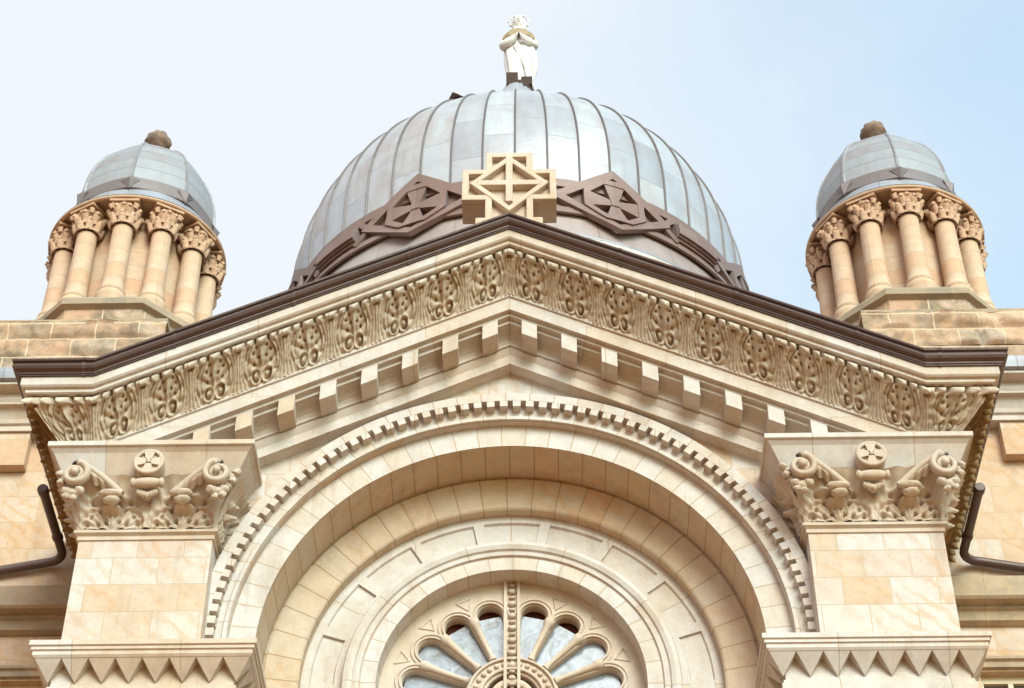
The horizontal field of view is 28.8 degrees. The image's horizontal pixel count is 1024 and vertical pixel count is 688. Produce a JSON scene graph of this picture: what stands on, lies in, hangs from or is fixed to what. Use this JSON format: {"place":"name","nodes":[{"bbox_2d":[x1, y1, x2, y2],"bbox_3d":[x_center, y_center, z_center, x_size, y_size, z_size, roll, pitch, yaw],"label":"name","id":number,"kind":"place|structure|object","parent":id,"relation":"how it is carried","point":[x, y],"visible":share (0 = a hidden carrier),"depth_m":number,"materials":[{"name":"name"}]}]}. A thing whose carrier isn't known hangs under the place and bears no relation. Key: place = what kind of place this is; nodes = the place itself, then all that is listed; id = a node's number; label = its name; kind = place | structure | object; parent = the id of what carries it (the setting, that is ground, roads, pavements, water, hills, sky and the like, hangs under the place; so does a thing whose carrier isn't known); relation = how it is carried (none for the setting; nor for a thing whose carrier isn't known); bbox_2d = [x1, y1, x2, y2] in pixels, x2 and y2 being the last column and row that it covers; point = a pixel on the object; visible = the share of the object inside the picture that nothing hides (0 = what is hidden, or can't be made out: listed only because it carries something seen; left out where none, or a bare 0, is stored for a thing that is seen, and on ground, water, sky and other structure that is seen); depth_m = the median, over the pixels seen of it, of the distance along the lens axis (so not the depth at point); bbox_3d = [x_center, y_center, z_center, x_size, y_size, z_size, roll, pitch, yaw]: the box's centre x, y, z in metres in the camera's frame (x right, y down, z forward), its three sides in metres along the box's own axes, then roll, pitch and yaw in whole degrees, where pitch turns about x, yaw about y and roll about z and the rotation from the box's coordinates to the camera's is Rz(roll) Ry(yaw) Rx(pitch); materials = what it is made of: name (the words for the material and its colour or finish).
{"place":"outdoors","nodes":[
{"label":"outdoors","id":0,"kind":"place"},
{"bbox_2d":[0,318,170,687],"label":"church wing","id":1,"kind":"structure","parent":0,"point":[33,604],"depth_m":26.08,"materials":[{"name":"beige stone"}]},
{"bbox_2d":[0,686,43,687],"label":"window","id":2,"kind":"structure","parent":1,"relation":"in","point":[0,686],"depth_m":24.30,"materials":[{"name":"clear glass"}]},
{"bbox_2d":[0,484,66,574],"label":"drainpipe","id":3,"kind":"object","parent":1,"relation":"attached to","point":[43,491],"visible":1,"depth_m":25.01,"materials":[{"name":"brown metal"}]},
{"bbox_2d":[35,130,225,330],"bbox_3d":[-5.880,-1.394,31.354,3.040,5.634,3.040,-1,-42,1],"label":"bell turret","id":4,"kind":"object","parent":1,"relation":"on","point":[135,232],"visible":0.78,"depth_m":30.26,"materials":[{"name":"stone"}]},
{"bbox_2d":[288,82,749,290],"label":"church dome","id":5,"kind":"structure","parent":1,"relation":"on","point":[627,183],"depth_m":33.19,"materials":[{"name":"lead"},{"name":"brown copper"},{"name":"sandstone"}]},
{"bbox_2d":[499,14,538,90],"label":"statue","id":6,"kind":"object","parent":5,"relation":"on","point":[518,45],"visible":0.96,"depth_m":40.50,"materials":[{"name":"white stone"}]},
{"bbox_2d":[0,0,1023,319],"label":"sky","id":7,"kind":"structure","parent":0,"point":[269,102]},
{"bbox_2d":[857,308,1023,687],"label":"church wing","id":8,"kind":"structure","parent":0,"point":[989,599],"depth_m":25.91,"materials":[{"name":"beige stone"}]},
{"bbox_2d":[805,120,995,324],"bbox_3d":[5.978,-1.532,31.200,3.040,5.634,3.040,-1,-42,1],"label":"bell turret","id":9,"kind":"object","parent":8,"relation":"on","point":[897,224],"visible":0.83,"depth_m":30.10,"materials":[{"name":"sandstone"},{"name":"lead"},{"name":"stone"}]},
{"bbox_2d":[959,482,1023,571],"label":"drainpipe","id":10,"kind":"object","parent":8,"relation":"attached to","point":[979,488],"visible":1,"depth_m":24.77,"materials":[{"name":"brown metal"}]},
{"bbox_2d":[980,676,1023,687],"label":"window","id":11,"kind":"structure","parent":8,"relation":"in","point":[986,682],"depth_m":24.11,"materials":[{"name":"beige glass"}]},
{"label":"ground","id":12,"kind":"structure","parent":0,"visible":0},
{"bbox_2d":[12,212,1007,687],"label":"church portico","id":13,"kind":"structure","parent":12,"relation":"on","point":[482,454],"depth_m":23.22,"materials":[{"name":"stone"}]},
{"bbox_2d":[462,153,556,248],"bbox_3d":[-0.033,-1.752,25.229,1.190,1.445,0.590,-1,-42,1],"label":"stone cross","id":14,"kind":"object","parent":13,"relation":"on","point":[513,183],"visible":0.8,"depth_m":25.14,"materials":[{"name":"stone"}]},
{"bbox_2d":[378,581,645,687],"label":"rose window","id":15,"kind":"structure","parent":13,"relation":"in","point":[512,649],"depth_m":23.11,"materials":[{"name":"stone"}]}
]}

